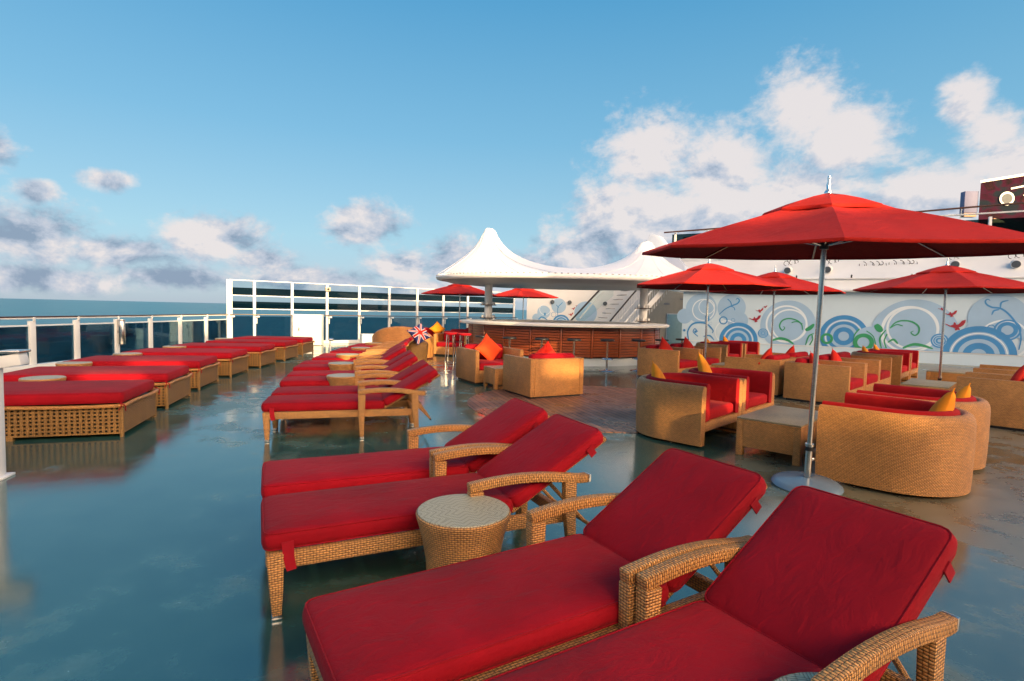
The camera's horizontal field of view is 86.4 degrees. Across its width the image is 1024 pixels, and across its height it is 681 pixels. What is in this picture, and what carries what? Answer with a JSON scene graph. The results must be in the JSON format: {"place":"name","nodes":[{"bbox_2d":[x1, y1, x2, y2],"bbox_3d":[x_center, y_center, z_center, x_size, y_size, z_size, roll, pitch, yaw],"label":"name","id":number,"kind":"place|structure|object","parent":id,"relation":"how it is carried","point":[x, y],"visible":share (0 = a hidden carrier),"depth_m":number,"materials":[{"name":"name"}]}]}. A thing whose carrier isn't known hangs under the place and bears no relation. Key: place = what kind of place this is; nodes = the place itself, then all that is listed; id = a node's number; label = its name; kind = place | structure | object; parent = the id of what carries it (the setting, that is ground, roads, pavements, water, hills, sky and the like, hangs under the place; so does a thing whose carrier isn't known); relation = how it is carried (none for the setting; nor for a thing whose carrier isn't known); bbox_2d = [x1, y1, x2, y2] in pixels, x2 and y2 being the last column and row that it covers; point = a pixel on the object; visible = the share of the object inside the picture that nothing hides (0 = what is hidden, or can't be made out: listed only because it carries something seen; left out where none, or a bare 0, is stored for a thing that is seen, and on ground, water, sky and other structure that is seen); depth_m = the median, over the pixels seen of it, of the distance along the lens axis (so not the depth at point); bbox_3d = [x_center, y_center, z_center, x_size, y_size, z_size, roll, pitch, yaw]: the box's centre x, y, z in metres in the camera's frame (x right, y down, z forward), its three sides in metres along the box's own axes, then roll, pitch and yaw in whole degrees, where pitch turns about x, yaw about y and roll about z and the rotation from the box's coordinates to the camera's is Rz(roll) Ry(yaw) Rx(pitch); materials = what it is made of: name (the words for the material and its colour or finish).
{"place":"outdoors","nodes":[
{"label":"outdoors","id":0,"kind":"place"},
{"bbox_2d":[0,298,526,365],"bbox_3d":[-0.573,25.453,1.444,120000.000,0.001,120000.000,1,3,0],"label":"sea","id":1,"kind":"structure","parent":0,"point":[30,307],"depth_m":1673.84,"materials":[{"name":"blue liquid"}]},
{"bbox_2d":[0,343,1023,680],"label":"deck","id":2,"kind":"structure","parent":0,"point":[136,553],"depth_m":3.58,"materials":[{"name":"paint"}]},
{"bbox_2d":[0,349,30,480],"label":"rail end post","id":3,"kind":"object","parent":2,"relation":"on","point":[20,357],"visible":1,"depth_m":4.54,"materials":[{"name":"white metal"}]},
{"bbox_2d":[18,375,66,380],"bbox_3d":[-6.068,0.715,7.059,0.478,0.478,0.478,0,3,-20],"label":"side table","id":4,"kind":"object","parent":2,"relation":"on","point":[48,378],"visible":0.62,"depth_m":7.00,"materials":[{"name":"wicker"}]},
{"bbox_2d":[55,362,92,365],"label":"side table","id":5,"kind":"object","parent":2,"relation":"on","point":[74,364],"visible":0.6,"depth_m":8.67,"materials":[{"name":"wicker"}]},
{"bbox_2d":[4,380,159,441],"bbox_3d":[-5.439,0.770,6.251,2.130,0.510,1.230,0,3,-17],"label":"daybed","id":6,"kind":"object","parent":2,"relation":"on","point":[58,408],"visible":0.99,"depth_m":5.93,"materials":[{"name":"wicker"}]},
{"bbox_2d":[3,365,192,408],"bbox_3d":[-5.982,0.663,7.918,2.130,0.510,1.230,0,3,-16],"label":"daybed","id":7,"kind":"object","parent":2,"relation":"on","point":[172,384],"visible":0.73,"depth_m":7.66,"materials":[{"name":"fabric"}]},
{"bbox_2d":[0,314,228,372],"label":"glass railing","id":8,"kind":"object","parent":2,"relation":"on","point":[50,344],"visible":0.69,"depth_m":13.29,"materials":[{"name":"white metal"}]},
{"bbox_2d":[118,319,125,343],"bbox_3d":[-10.060,-0.222,14.043,0.179,0.640,0.160,1,3,0],"label":"rail lamp","id":9,"kind":"object","parent":8,"relation":"attached to","point":[121,332],"visible":1,"depth_m":13.99,"materials":[{"name":"metal"}]},
{"bbox_2d":[113,352,142,354],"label":"side table","id":10,"kind":"object","parent":2,"relation":"on","point":[131,353],"visible":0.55,"depth_m":10.48,"materials":[{"name":"wicker"}]},
{"bbox_2d":[63,355,220,389],"bbox_3d":[-6.498,0.552,9.675,2.130,0.510,1.230,0,3,-14],"label":"daybed","id":11,"kind":"object","parent":2,"relation":"on","point":[203,370],"visible":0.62,"depth_m":9.37,"materials":[{"name":"fabric"}]},
{"bbox_2d":[121,348,249,376],"bbox_3d":[-6.811,0.444,11.460,2.130,0.510,1.230,1,3,-10],"label":"daybed","id":12,"kind":"object","parent":2,"relation":"on","point":[232,361],"visible":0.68,"depth_m":11.09,"materials":[{"name":"fabric"}]},
{"bbox_2d":[170,343,276,367],"bbox_3d":[-6.997,0.337,13.265,2.130,0.510,1.230,1,3,-7],"label":"daybed","id":13,"kind":"object","parent":2,"relation":"on","point":[261,354],"visible":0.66,"depth_m":12.86,"materials":[{"name":"fabric"}]},
{"bbox_2d":[205,339,298,360],"bbox_3d":[-7.108,0.237,14.980,2.130,0.510,1.230,1,3,-5],"label":"daybed","id":14,"kind":"object","parent":2,"relation":"on","point":[286,349],"visible":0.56,"depth_m":14.57,"materials":[{"name":"fabric"}]},
{"bbox_2d":[234,336,314,355],"bbox_3d":[-7.246,0.143,16.577,2.130,0.510,1.230,1,3,-5],"label":"daybed","id":15,"kind":"object","parent":2,"relation":"on","point":[305,346],"visible":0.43,"depth_m":16.27,"materials":[{"name":"fabric"}]},
{"bbox_2d":[293,314,323,344],"bbox_3d":[-7.640,-0.410,20.450,1.020,1.140,0.490,1,3,-8],"label":"locker cabinet","id":16,"kind":"object","parent":2,"relation":"on","point":[308,325],"visible":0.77,"depth_m":20.24,"materials":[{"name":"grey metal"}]},
{"bbox_2d":[328,362,352,369],"bbox_3d":[-3.015,0.635,9.675,0.478,0.478,0.478,-1,4,-40],"label":"side table","id":17,"kind":"object","parent":2,"relation":"on","point":[340,365],"visible":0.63,"depth_m":9.49,"materials":[{"name":"wicker"}]},
{"bbox_2d":[326,373,355,385],"bbox_3d":[-2.467,0.743,7.978,0.478,0.478,0.478,1,3,-10],"label":"side table","id":18,"kind":"object","parent":2,"relation":"on","point":[342,379],"visible":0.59,"depth_m":7.79,"materials":[{"name":"wicker"}]},
{"bbox_2d":[336,353,358,359],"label":"side table","id":19,"kind":"object","parent":2,"relation":"on","point":[346,356],"visible":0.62,"depth_m":11.26,"materials":[{"name":"wicker"}]},
{"bbox_2d":[286,350,411,376],"bbox_3d":[-2.585,0.552,8.870,1.960,0.776,0.700,0,3,-14],"label":"sun lounger","id":20,"kind":"object","parent":2,"relation":"on","point":[328,372],"visible":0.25,"depth_m":8.78,"materials":[{"name":"fabric"}]},
{"bbox_2d":[279,353,419,408],"bbox_3d":[-2.400,0.595,8.187,1.960,0.776,0.700,0,3,-15],"label":"sun lounger","id":21,"kind":"object","parent":2,"relation":"on","point":[402,364],"visible":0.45,"depth_m":8.00,"materials":[{"name":"fabric"}]},
{"bbox_2d":[271,360,428,427],"bbox_3d":[-2.063,0.661,7.146,1.960,0.776,0.700,0,3,-15],"label":"sun lounger","id":22,"kind":"object","parent":2,"relation":"on","point":[353,389],"visible":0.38,"depth_m":7.04,"materials":[{"name":"fabric"}]},
{"bbox_2d":[293,346,406,370],"bbox_3d":[-2.896,0.486,9.898,1.960,0.776,0.700,1,3,-12],"label":"sun lounger","id":23,"kind":"object","parent":2,"relation":"on","point":[385,358],"visible":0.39,"depth_m":9.68,"materials":[{"name":"fabric"}]},
{"bbox_2d":[261,365,439,441],"bbox_3d":[-1.864,0.705,6.457,1.960,0.776,0.700,0,3,-15],"label":"sun lounger","id":24,"kind":"object","parent":2,"relation":"on","point":[334,405],"visible":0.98,"depth_m":6.23,"materials":[{"name":"fabric"}]},
{"bbox_2d":[300,343,406,363],"bbox_3d":[-3.032,0.446,10.551,1.960,0.776,0.700,1,3,-11],"label":"sun lounger","id":25,"kind":"object","parent":2,"relation":"on","point":[329,361],"visible":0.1,"depth_m":10.49,"materials":[{"name":"fabric"}]},
{"bbox_2d":[312,340,409,359],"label":"sun lounger","id":26,"kind":"object","parent":2,"relation":"on","point":[406,343],"visible":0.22,"depth_m":11.28,"materials":[{"name":"fabric"}]},
{"bbox_2d":[319,339,410,355],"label":"sun lounger","id":27,"kind":"object","parent":2,"relation":"on","point":[334,354],"visible":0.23,"depth_m":12.18,"materials":[{"name":"fabric"}]},
{"bbox_2d":[360,334,372,342],"bbox_3d":[-5.551,-0.041,21.139,0.640,0.438,0.420,-1,4,-30],"label":"box","id":28,"kind":"object","parent":2,"relation":"on","point":[364,338],"visible":0.43,"depth_m":20.90,"materials":[{"name":"white paint"}]},
{"bbox_2d":[226,279,517,343],"bbox_3d":[-4.905,-1.102,23.255,13.106,2.346,0.220,-1,4,-38],"label":"wind screen","id":29,"kind":"object","parent":2,"relation":"on","point":[344,329],"visible":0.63,"depth_m":21.84,"materials":[{"name":"white paint"}]},
{"bbox_2d":[330,337,413,352],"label":"sun lounger","id":30,"kind":"object","parent":2,"relation":"on","point":[411,339],"visible":0.23,"depth_m":13.03,"materials":[{"name":"fabric"}]},
{"bbox_2d":[348,341,399,346],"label":"sun lounger","id":31,"kind":"object","parent":2,"relation":"on","point":[368,345],"visible":0.09,"depth_m":14.73,"materials":[{"name":"fabric"}]},
{"bbox_2d":[372,326,433,357],"bbox_3d":[-3.123,0.044,15.650,1.778,0.920,0.751,1,3,-11],"label":"curved sofa","id":32,"kind":"object","parent":2,"relation":"on","point":[395,333],"visible":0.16,"depth_m":15.29,"materials":[{"name":"wicker"}]},
{"bbox_2d":[407,323,430,344],"bbox_3d":[-2.317,-0.163,13.616,0.460,0.460,0.176,-33,-8,-38],"label":"pillow","id":33,"kind":"object","parent":32,"relation":"on","point":[419,334],"visible":1,"depth_m":13.53,"materials":[{"name":"fabric"}]},
{"bbox_2d":[261,398,549,513],"bbox_3d":[-0.713,0.876,3.899,1.960,0.776,0.700,0,4,-24],"label":"sun lounger","id":34,"kind":"object","parent":2,"relation":"on","point":[511,422],"visible":0.68,"depth_m":3.76,"materials":[{"name":"fabric"}]},
{"bbox_2d":[401,339,428,360],"bbox_3d":[-2.507,0.295,13.942,0.740,0.680,0.740,1,3,0],"label":"tub stool","id":35,"kind":"object","parent":2,"relation":"on","point":[420,351],"visible":0.39,"depth_m":13.66,"materials":[{"name":"wicker"}]},
{"bbox_2d":[423,327,444,336],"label":"cube armchair","id":36,"kind":"object","parent":2,"relation":"on","point":[430,332],"visible":0.03,"depth_m":20.33,"materials":[{"name":"wicker"}]},
{"bbox_2d":[429,321,444,333],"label":"pillow","id":37,"kind":"object","parent":36,"relation":"on","point":[436,327],"visible":0.94,"depth_m":19.95,"materials":[{"name":"yellow fabric"}]},
{"bbox_2d":[261,414,606,620],"bbox_3d":[-0.411,0.920,3.235,1.960,0.776,0.700,0,4,-25],"label":"sun lounger","id":38,"kind":"object","parent":2,"relation":"on","point":[521,472],"visible":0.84,"depth_m":3.05,"materials":[{"name":"fabric"}]},
{"bbox_2d":[444,332,456,361],"bbox_3d":[-1.725,0.184,15.337,0.410,0.821,0.410,1,3,0],"label":"red stool","id":39,"kind":"object","parent":2,"relation":"on","point":[450,333],"visible":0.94,"depth_m":15.25,"materials":[{"name":"metal"}]},
{"bbox_2d":[433,331,467,355],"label":"cube armchair","id":40,"kind":"object","parent":2,"relation":"on","point":[439,346],"visible":0.57,"depth_m":17.22,"materials":[{"name":"wicker"}]},
{"bbox_2d":[421,284,496,328],"bbox_3d":[-2.076,-1.107,21.575,2.820,2.666,2.820,2,3,7],"label":"parasol","id":41,"kind":"object","parent":2,"relation":"on","point":[459,290],"visible":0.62,"depth_m":20.90,"materials":[{"name":"red fabric"}]},
{"bbox_2d":[416,494,510,569],"bbox_3d":[-0.250,1.089,2.766,0.478,0.478,0.478,0,3,-20],"label":"side table","id":42,"kind":"object","parent":2,"relation":"on","point":[455,528],"visible":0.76,"depth_m":2.61,"materials":[{"name":"wicker"}]},
{"bbox_2d":[457,333,470,346],"bbox_3d":[-1.325,0.210,15.038,0.410,0.821,0.410,1,3,0],"label":"red stool","id":43,"kind":"object","parent":2,"relation":"on","point":[465,334],"visible":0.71,"depth_m":14.91,"materials":[{"name":"fabric"}]},
{"bbox_2d":[456,343,523,383],"bbox_3d":[-0.479,0.463,11.443,1.080,0.756,1.026,0,4,-28],"label":"cube armchair","id":44,"kind":"object","parent":2,"relation":"on","point":[471,362],"visible":0.64,"depth_m":11.19,"materials":[{"name":"wicker"}]},
{"bbox_2d":[474,334,501,359],"bbox_3d":[-0.490,0.177,11.523,0.178,0.500,0.500,-33,17,50],"label":"pillow","id":45,"kind":"object","parent":44,"relation":"on","point":[488,347],"visible":0.9,"depth_m":11.44,"materials":[{"name":"orange fabric"}]},
{"bbox_2d":[483,365,502,389],"bbox_3d":[-0.216,0.703,10.477,0.500,0.400,0.500,0,4,-28],"label":"coffee table","id":46,"kind":"object","parent":2,"relation":"on","point":[493,375],"visible":0.48,"depth_m":10.22,"materials":[{"name":"wicker"}]},
{"bbox_2d":[492,288,558,318],"bbox_3d":[0.476,-1.163,23.571,2.820,2.666,2.820,3,4,32],"label":"parasol","id":47,"kind":"object","parent":2,"relation":"on","point":[522,293],"visible":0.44,"depth_m":22.86,"materials":[{"name":"red fabric"}]},
{"bbox_2d":[302,448,767,680],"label":"sun lounger","id":48,"kind":"object","parent":2,"relation":"on","point":[537,597],"visible":0.84,"depth_m":2.06,"materials":[{"name":"fabric"}]},
{"bbox_2d":[467,386,638,432],"bbox_3d":[1.377,1.033,8.871,4.200,0.016,4.200,1,3,0],"label":"deck inlay","id":49,"kind":"object","parent":2,"relation":"on","point":[607,409],"visible":0.39,"depth_m":8.63,"materials":[{"name":"brown wood"}]},
{"bbox_2d":[503,353,583,398],"bbox_3d":[0.546,0.579,9.810,1.080,0.756,1.026,0,4,-28],"label":"cube armchair","id":50,"kind":"object","parent":49,"relation":"on","point":[541,375],"visible":1,"depth_m":9.39,"materials":[{"name":"wicker"}]},
{"bbox_2d":[535,341,554,353],"bbox_3d":[0.580,0.308,9.636,0.460,0.460,0.164,52,-7,-34],"label":"pillow","id":51,"kind":"object","parent":50,"relation":"on","point":[546,348],"visible":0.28,"depth_m":9.52,"materials":[{"name":"fabric"}]},
{"bbox_2d":[636,372,742,446],"bbox_3d":[2.097,0.788,6.785,1.072,0.692,1.144,4,5,44],"label":"tub chair","id":52,"kind":"object","parent":49,"relation":"on","point":[688,408],"visible":0.95,"depth_m":6.36,"materials":[{"name":"wicker"}]},
{"bbox_2d":[651,361,664,378],"bbox_3d":[1.845,0.538,6.798,0.151,0.420,0.420,-19,-50,24],"label":"pillow","id":53,"kind":"object","parent":52,"relation":"on","point":[656,371],"visible":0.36,"depth_m":6.74,"materials":[{"name":"yellow fabric"}]},
{"bbox_2d":[681,367,774,414],"bbox_3d":[2.898,0.759,7.614,1.072,0.692,1.144,4,5,44],"label":"tub chair","id":54,"kind":"object","parent":49,"relation":"on","point":[758,389],"visible":0.34,"depth_m":7.52,"materials":[{"name":"fabric"}]},
{"bbox_2d":[697,352,711,372],"bbox_3d":[2.717,0.469,7.640,0.164,0.460,0.460,-19,40,24],"label":"pillow","id":55,"kind":"object","parent":54,"relation":"on","point":[703,365],"visible":0.41,"depth_m":7.55,"materials":[{"name":"yellow fabric"}]},
{"bbox_2d":[436,228,682,322],"bbox_3d":[1.815,-1.527,17.840,8.602,4.110,5.566,1,3,0],"label":"tent canopy","id":56,"kind":"object","parent":2,"relation":"on","point":[489,261],"visible":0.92,"depth_m":16.47,"materials":[{"name":"fabric"}]},
{"bbox_2d":[459,319,669,365],"bbox_3d":[1.601,-0.017,17.225,6.540,1.155,5.559,1,3,0],"label":"bar","id":57,"kind":"object","parent":2,"relation":"on","point":[590,347],"visible":0.83,"depth_m":14.95,"materials":[{"name":"brown wood"}]},
{"bbox_2d":[571,290,599,319],"bbox_3d":[3.131,-1.345,23.658,2.560,3.146,0.080,1,3,0],"label":"stair glass rail","id":58,"kind":"object","parent":2,"relation":"on","point":[589,300],"visible":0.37,"depth_m":23.62,"materials":[{"name":"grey glass"}]},
{"bbox_2d":[526,289,682,343],"bbox_3d":[5.024,-1.235,27.072,8.590,2.655,0.390,1,3,0],"label":"stern bulkhead","id":59,"kind":"object","parent":2,"relation":"on","point":[567,304],"visible":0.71,"depth_m":26.94,"materials":[{"name":"white paint"}]},
{"bbox_2d":[666,313,681,343],"bbox_3d":[8.065,-0.582,26.980,0.860,1.500,0.050,1,3,0],"label":"door","id":60,"kind":"structure","parent":59,"relation":"in","point":[673,332],"depth_m":26.95,"materials":[{"name":"teal paint"}]},
{"bbox_2d":[598,339,614,371],"bbox_3d":[2.412,0.370,13.840,0.410,0.797,0.410,2,3,10],"label":"bar stool","id":61,"kind":"object","parent":2,"relation":"on","point":[607,358],"visible":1,"depth_m":13.80,"materials":[{"name":"silver metal"}]},
{"bbox_2d":[579,290,666,321],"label":"staircase","id":62,"kind":"structure","parent":2,"relation":"on","point":[657,296],"depth_m":23.77,"materials":[{"name":"grey metal"}]},
{"bbox_2d":[630,339,645,370],"bbox_3d":[3.272,0.372,14.140,0.410,0.797,0.410,1,3,-10],"label":"bar stool","id":63,"kind":"object","parent":2,"relation":"on","point":[639,341],"visible":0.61,"depth_m":14.10,"materials":[{"name":"silver metal"}]},
{"bbox_2d":[637,344,700,376],"bbox_3d":[3.662,0.485,12.702,1.080,0.756,1.026,-2,5,-45],"label":"cube armchair","id":64,"kind":"object","parent":2,"relation":"on","point":[677,360],"visible":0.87,"depth_m":12.43,"materials":[{"name":"wicker"}]},
{"bbox_2d":[658,337,672,349],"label":"pillow","id":65,"kind":"object","parent":64,"relation":"on","point":[664,344],"visible":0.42,"depth_m":12.65,"materials":[{"name":"fabric"}]},
{"bbox_2d":[670,343,721,366],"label":"cube armchair","id":66,"kind":"object","parent":2,"relation":"on","point":[713,355],"visible":0.15,"depth_m":13.48,"materials":[{"name":"wicker"}]},
{"bbox_2d":[682,337,693,347],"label":"pillow","id":67,"kind":"object","parent":66,"relation":"on","point":[687,343],"visible":0.37,"depth_m":13.47,"materials":[{"name":"fabric"}]},
{"bbox_2d":[637,259,791,359],"bbox_3d":[3.959,-0.377,11.091,2.820,2.666,2.820,-1,4,-32],"label":"parasol","id":68,"kind":"object","parent":2,"relation":"on","point":[708,276],"visible":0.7,"depth_m":10.62,"materials":[{"name":"red fabric"}]},
{"bbox_2d":[695,341,742,362],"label":"armchair","id":69,"kind":"object","parent":2,"relation":"on","point":[732,349],"visible":0.47,"depth_m":14.96,"materials":[{"name":"fabric"}]},
{"bbox_2d":[483,485,959,680],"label":"sun lounger","id":70,"kind":"object","parent":2,"relation":"on","point":[828,586],"visible":1,"depth_m":1.83,"materials":[{"name":"fabric"}]},
{"bbox_2d":[716,340,759,357],"bbox_3d":[6.508,0.364,16.010,1.072,0.692,1.144,4,5,44],"label":"tub chair","id":71,"kind":"object","parent":2,"relation":"on","point":[750,347],"visible":0.24,"depth_m":15.94,"materials":[{"name":"fabric"}]},
{"bbox_2d":[724,354,795,396],"bbox_3d":[4.896,0.626,10.708,1.080,0.756,1.026,-2,5,-45],"label":"cube armchair","id":72,"kind":"object","parent":2,"relation":"on","point":[775,364],"visible":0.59,"depth_m":10.21,"materials":[{"name":"wicker"}]},
{"bbox_2d":[758,348,771,363],"bbox_3d":[4.832,0.420,10.411,0.164,0.460,0.460,29,-24,41],"label":"pillow","id":73,"kind":"object","parent":72,"relation":"on","point":[768,352],"visible":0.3,"depth_m":10.29,"materials":[{"name":"fabric"}]},
{"bbox_2d":[706,266,845,348],"bbox_3d":[6.161,-0.429,12.889,2.820,2.666,2.820,4,4,35],"label":"parasol","id":74,"kind":"object","parent":2,"relation":"on","point":[801,287],"visible":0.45,"depth_m":12.60,"materials":[{"name":"red fabric"}]},
{"bbox_2d":[735,405,817,466],"bbox_3d":[3.028,1.023,6.044,0.640,0.410,1.120,4,5,44],"label":"coffee table","id":75,"kind":"object","parent":2,"relation":"on","point":[779,429],"visible":0.77,"depth_m":5.69,"materials":[{"name":"wicker"}]},
{"bbox_2d":[753,351,808,357],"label":"cube armchair","id":76,"kind":"object","parent":2,"relation":"on","point":[799,354],"visible":0.18,"depth_m":11.14,"materials":[{"name":"fabric"}]},
{"bbox_2d":[773,672,818,680],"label":"side table","id":77,"kind":"object","parent":2,"relation":"on","point":[804,676],"visible":0.58,"depth_m":1.53,"materials":[{"name":"glass"}]},
{"bbox_2d":[783,356,865,403],"bbox_3d":[5.597,0.696,9.756,1.080,0.756,1.026,-2,5,-45],"label":"cube armchair","id":78,"kind":"object","parent":2,"relation":"on","point":[837,381],"visible":0.75,"depth_m":9.46,"materials":[{"name":"wicker"}]},
{"bbox_2d":[642,176,1023,494],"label":"parasol","id":79,"kind":"object","parent":2,"relation":"on","point":[828,224],"visible":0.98,"depth_m":4.18,"materials":[{"name":"fabric"}]},
{"bbox_2d":[819,354,879,390],"bbox_3d":[6.378,0.669,10.535,1.080,0.756,1.026,-2,5,-45],"label":"cube armchair","id":80,"kind":"object","parent":2,"relation":"on","point":[872,372],"visible":0.25,"depth_m":10.51,"materials":[{"name":"wicker"}]},
{"bbox_2d":[831,348,841,360],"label":"pillow","id":81,"kind":"object","parent":80,"relation":"on","point":[835,356],"visible":0.34,"depth_m":10.54,"materials":[{"name":"fabric"}]},
{"bbox_2d":[677,289,1023,366],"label":"mural bulkhead","id":82,"kind":"object","parent":2,"relation":"on","point":[985,329],"visible":0.91,"depth_m":19.17,"materials":[{"name":"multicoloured paint"}]},
{"bbox_2d":[664,202,1023,292],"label":"deck","id":83,"kind":"structure","parent":82,"relation":"on","point":[847,274],"depth_m":19.48,"materials":[{"name":"white paint"}]},
{"bbox_2d":[646,234,687,270],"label":"deck wing","id":84,"kind":"structure","parent":83,"relation":"attached to","point":[659,241],"depth_m":22.89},
{"bbox_2d":[784,260,798,273],"bbox_3d":[10.612,-2.829,20.886,0.503,0.577,0.409,0,4,-23],"label":"floodlight","id":85,"kind":"object","parent":83,"relation":"attached to","point":[788,269],"visible":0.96,"depth_m":20.76,"materials":[{"name":"white paint"}]},
{"bbox_2d":[959,174,1023,219],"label":"funnel","id":86,"kind":"object","parent":83,"relation":"on","point":[1006,189],"visible":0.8,"depth_m":24.00,"materials":[{"name":"paint"}]},
{"bbox_2d":[1008,254,1023,267],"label":"floodlight","id":87,"kind":"object","parent":83,"relation":"attached to","point":[1015,263],"visible":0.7,"depth_m":17.56,"materials":[{"name":"white paint"}]},
{"bbox_2d":[837,351,891,384],"bbox_3d":[7.179,0.641,11.354,1.080,0.756,1.026,-2,5,-45],"label":"cube armchair","id":88,"kind":"object","parent":2,"relation":"on","point":[885,370],"visible":0.32,"depth_m":11.34,"materials":[{"name":"wicker"}]},
{"bbox_2d":[851,350,910,385],"bbox_3d":[8.453,0.601,12.616,1.072,0.692,1.144,4,5,44],"label":"armchair","id":89,"kind":"object","parent":2,"relation":"on","point":[900,371],"visible":0.56,"depth_m":12.12,"materials":[{"name":"wicker"}]},
{"bbox_2d":[867,348,918,379],"bbox_3d":[9.284,0.571,13.464,1.072,0.692,1.144,4,5,44],"label":"tub chair","id":90,"kind":"object","parent":2,"relation":"on","point":[914,362],"visible":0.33,"depth_m":13.37,"materials":[{"name":"fabric"}]},
{"bbox_2d":[815,392,976,496],"bbox_3d":[3.566,0.921,5.023,1.072,0.692,1.144,4,5,44],"label":"tub chair","id":91,"kind":"object","parent":2,"relation":"on","point":[914,447],"visible":0.97,"depth_m":4.61,"materials":[{"name":"wicker"}]},
{"bbox_2d":[929,388,955,410],"bbox_3d":[3.747,0.713,4.813,0.164,0.460,0.460,27,-29,30],"label":"pillow","id":92,"kind":"object","parent":91,"relation":"on","point":[946,402],"visible":0.27,"depth_m":4.71,"materials":[{"name":"yellow fabric"}]},
{"bbox_2d":[857,383,990,469],"bbox_3d":[4.397,0.894,5.832,1.072,0.692,1.144,4,5,44],"label":"tub chair","id":93,"kind":"object","parent":2,"relation":"on","point":[979,408],"visible":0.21,"depth_m":5.42,"materials":[{"name":"wicker"}]},
{"bbox_2d":[955,383,970,397],"bbox_3d":[4.577,0.706,5.623,0.151,0.420,0.420,27,-29,30],"label":"pillow","id":94,"kind":"object","parent":93,"relation":"on","point":[964,392],"visible":0.18,"depth_m":5.53,"materials":[{"name":"yellow fabric"}]},
{"bbox_2d":[900,379,956,391],"bbox_3d":[7.131,0.928,9.338,0.640,0.410,1.120,4,5,44],"label":"coffee table","id":95,"kind":"object","parent":2,"relation":"on","point":[940,385],"visible":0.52,"depth_m":9.14,"materials":[{"name":"wicker"}]},
{"bbox_2d":[853,258,1023,380],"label":"parasol","id":96,"kind":"object","parent":2,"relation":"on","point":[946,279],"visible":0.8,"depth_m":10.07,"materials":[{"name":"red fabric"}]},
{"bbox_2d":[926,367,971,383],"bbox_3d":[9.133,0.841,11.404,0.640,0.440,1.120,4,5,44],"label":"coffee table","id":97,"kind":"object","parent":2,"relation":"on","point":[949,375],"visible":0.56,"depth_m":11.10,"materials":[{"name":"wicker"}]},
{"bbox_2d":[956,372,1023,431],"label":"cube armchair","id":98,"kind":"object","parent":2,"relation":"on","point":[1002,395],"visible":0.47,"depth_m":7.54,"materials":[{"name":"wicker"}]},
{"bbox_2d":[1010,365,1023,381],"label":"pillow","id":99,"kind":"object","parent":98,"relation":"on","point":[1018,375],"visible":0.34,"depth_m":7.61,"materials":[{"name":"fabric"}]},
{"bbox_2d":[967,368,1015,374],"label":"cube armchair","id":100,"kind":"object","parent":2,"relation":"on","point":[994,371],"visible":0.05,"depth_m":9.12,"materials":[{"name":"wicker"}]},
{"bbox_2d":[974,364,1019,370],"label":"cube armchair","id":101,"kind":"object","parent":2,"relation":"on","point":[1014,368],"visible":0.03,"depth_m":9.90,"materials":[{"name":"wicker"}]},
{"bbox_2d":[0,0,1023,309],"label":"sky","id":102,"kind":"structure","parent":0,"point":[151,150],"materials":[{"name":"blue"}]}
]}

